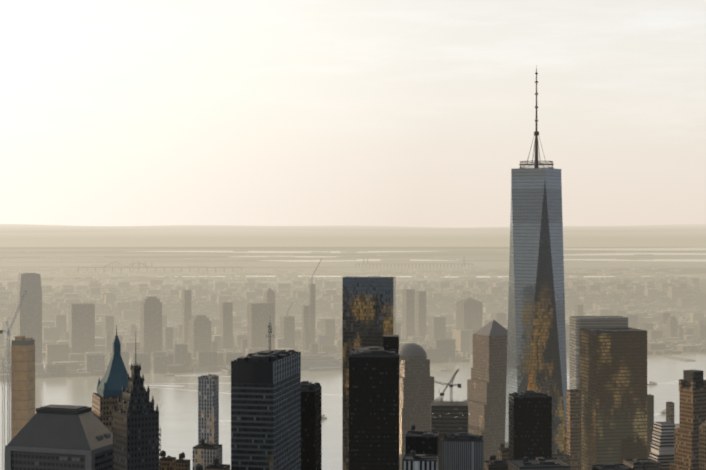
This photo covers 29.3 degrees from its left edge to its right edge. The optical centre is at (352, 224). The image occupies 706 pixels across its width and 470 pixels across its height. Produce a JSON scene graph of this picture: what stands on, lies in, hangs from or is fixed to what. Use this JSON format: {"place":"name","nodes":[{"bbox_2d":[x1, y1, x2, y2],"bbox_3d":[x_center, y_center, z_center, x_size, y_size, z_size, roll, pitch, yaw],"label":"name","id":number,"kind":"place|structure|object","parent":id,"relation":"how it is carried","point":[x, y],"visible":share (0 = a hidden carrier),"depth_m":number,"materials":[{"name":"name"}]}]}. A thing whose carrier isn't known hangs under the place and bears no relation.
{"place":"outdoors","nodes":[
{"label":"outdoors","id":0,"kind":"place"},
{"bbox_2d":[159,427,160,469],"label":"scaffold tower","id":1,"kind":"structure","parent":0,"point":[160,448],"depth_m":1064.68,"materials":[{"name":"grey"}]},
{"bbox_2d":[0,247,705,469],"bbox_3d":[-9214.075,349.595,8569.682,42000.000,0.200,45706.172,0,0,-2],"label":"river water","id":2,"kind":"structure","parent":0,"point":[178,417],"depth_m":3155.31,"materials":[{"name":"beige liquid"}]},
{"bbox_2d":[146,372,703,420],"bbox_3d":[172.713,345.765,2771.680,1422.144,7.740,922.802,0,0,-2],"label":"boats","id":3,"kind":"object","parent":2,"relation":"on","point":[663,411],"visible":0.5,"depth_m":2938.74,"materials":[{"name":"white paint"}]},
{"bbox_2d":[0,224,705,246],"bbox_3d":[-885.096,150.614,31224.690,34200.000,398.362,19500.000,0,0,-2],"label":"hills","id":4,"kind":"structure","parent":0,"point":[672,235],"depth_m":23031.47,"materials":[{"name":"grey"}]},
{"bbox_2d":[0,247,705,342],"bbox_3d":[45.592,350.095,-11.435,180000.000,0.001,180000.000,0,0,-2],"label":"ground","id":5,"kind":"structure","parent":0,"point":[351,268],"depth_m":11910.91,"materials":[{"name":"grey"}]},
{"bbox_2d":[0,290,35,469],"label":"orange construction tower","id":6,"kind":"structure","parent":5,"relation":"on","point":[22,381],"depth_m":1679.05,"materials":[{"name":"concrete"}]},
{"bbox_2d":[5,404,112,469],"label":"office building","id":7,"kind":"structure","parent":5,"relation":"on","point":[60,437],"depth_m":876.85,"materials":[{"name":"concrete"}]},
{"bbox_2d":[91,325,127,432],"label":"skyscraper","id":8,"kind":"structure","parent":5,"relation":"on","point":[112,382],"depth_m":1005.78,"materials":[{"name":"teal metal"}]},
{"bbox_2d":[113,340,158,469],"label":"skyscraper","id":9,"kind":"structure","parent":5,"relation":"on","point":[135,430],"depth_m":852.38,"materials":[{"name":"stone"}]},
{"bbox_2d":[198,374,218,443],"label":"white tower","id":10,"kind":"structure","parent":5,"relation":"on","point":[208,408],"depth_m":1236.06,"materials":[{"name":"grey concrete"}]},
{"bbox_2d":[231,323,300,469],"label":"skyscraper","id":11,"kind":"structure","parent":5,"relation":"on","point":[265,409],"depth_m":996.26,"materials":[{"name":"metal"}]},
{"bbox_2d":[301,381,321,469],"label":"office tower","id":12,"kind":"structure","parent":5,"relation":"on","point":[311,426],"depth_m":1127.95,"materials":[{"name":"black glass"}]},
{"bbox_2d":[0,250,672,275],"bbox_3d":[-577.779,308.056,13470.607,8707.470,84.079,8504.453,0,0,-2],"label":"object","id":13,"kind":"object","parent":5,"relation":"on","point":[112,268],"visible":0.94,"depth_m":11027.00,"materials":[{"name":"grey metal"}]},
{"bbox_2d":[0,258,682,377],"bbox_3d":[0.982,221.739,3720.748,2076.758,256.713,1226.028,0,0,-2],"label":"distant skyscrapers","id":14,"kind":"structure","parent":5,"relation":"on","point":[195,330],"depth_m":3584.30,"materials":[{"name":"grey"}]},
{"bbox_2d":[0,268,705,379],"bbox_3d":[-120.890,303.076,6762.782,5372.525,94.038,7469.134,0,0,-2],"label":"distant city buildings","id":15,"kind":"structure","parent":5,"relation":"on","point":[691,321],"depth_m":5256.25,"materials":[{"name":"grey concrete"}]},
{"bbox_2d":[159,424,569,469],"bbox_3d":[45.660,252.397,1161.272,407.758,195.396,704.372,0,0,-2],"label":"blocks","id":16,"kind":"structure","parent":5,"relation":"on","point":[421,449],"depth_m":1141.23,"materials":[{"name":"brick"}]},
{"bbox_2d":[342,276,395,469],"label":"skyscraper","id":17,"kind":"structure","parent":5,"relation":"on","point":[368,311],"depth_m":1443.12,"materials":[{"name":"black glass"}]},
{"bbox_2d":[349,335,398,469],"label":"skyscraper","id":18,"kind":"structure","parent":5,"relation":"on","point":[373,407],"depth_m":1253.63,"materials":[{"name":"black glass"}]},
{"bbox_2d":[129,354,695,382],"bbox_3d":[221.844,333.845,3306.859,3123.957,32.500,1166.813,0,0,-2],"label":"jersey piers","id":19,"kind":"structure","parent":5,"relation":"on","point":[313,363],"depth_m":3245.68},
{"bbox_2d":[399,343,433,469],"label":"domed skyscraper","id":20,"kind":"structure","parent":5,"relation":"on","point":[416,389],"depth_m":1723.01,"materials":[{"name":"stone"}]},
{"bbox_2d":[430,368,468,469],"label":"building with crane","id":21,"kind":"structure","parent":5,"relation":"on","point":[450,416],"depth_m":1472.25,"materials":[{"name":"concrete"}]},
{"bbox_2d":[443,432,482,469],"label":"office building","id":22,"kind":"structure","parent":5,"relation":"on","point":[462,450],"depth_m":1243.44,"materials":[{"name":"grey concrete"}]},
{"bbox_2d":[463,319,507,460],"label":"skyscraper","id":23,"kind":"structure","parent":5,"relation":"on","point":[486,392],"depth_m":1746.30,"materials":[{"name":"stone"}]},
{"bbox_2d":[509,390,551,458],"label":"skyscraper","id":24,"kind":"structure","parent":5,"relation":"on","point":[530,423],"depth_m":1337.72,"materials":[{"name":"black glass"}]},
{"bbox_2d":[505,65,566,452],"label":"skyscraper","id":25,"kind":"structure","parent":5,"relation":"on","point":[536,349],"depth_m":1589.88,"materials":[{"name":"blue glass"}]},
{"bbox_2d":[569,316,627,389],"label":"skyscraper","id":26,"kind":"structure","parent":5,"relation":"on","point":[576,323],"depth_m":1853.14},
{"bbox_2d":[580,327,646,469],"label":"office building","id":27,"kind":"structure","parent":5,"relation":"on","point":[613,375],"depth_m":1547.69,"materials":[{"name":"brown glass"}]},
{"bbox_2d":[567,389,673,469],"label":"blocks","id":28,"kind":"structure","parent":5,"relation":"on","point":[574,424],"depth_m":1496.52,"materials":[{"name":"brick"}]},
{"bbox_2d":[650,422,674,469],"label":"stepped building","id":29,"kind":"structure","parent":5,"relation":"on","point":[662,448],"depth_m":1399.96,"materials":[{"name":"white concrete"}]},
{"bbox_2d":[669,369,705,469],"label":"art deco tower","id":30,"kind":"structure","parent":5,"relation":"on","point":[692,400],"depth_m":1302.92,"materials":[{"name":"brown stone"}]},
{"bbox_2d":[699,420,705,469],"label":"building","id":31,"kind":"structure","parent":5,"relation":"on","point":[702,446],"depth_m":1207.89,"materials":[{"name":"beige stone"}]},
{"bbox_2d":[0,279,705,323],"bbox_3d":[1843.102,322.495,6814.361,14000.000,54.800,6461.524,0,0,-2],"label":"ridge terrain","id":32,"kind":"structure","parent":0,"point":[701,294],"depth_m":5247.54,"materials":[{"name":"grey"}]},
{"bbox_2d":[0,0,705,227],"label":"sky","id":33,"kind":"structure","parent":0,"point":[400,113],"materials":[{"name":"white"}]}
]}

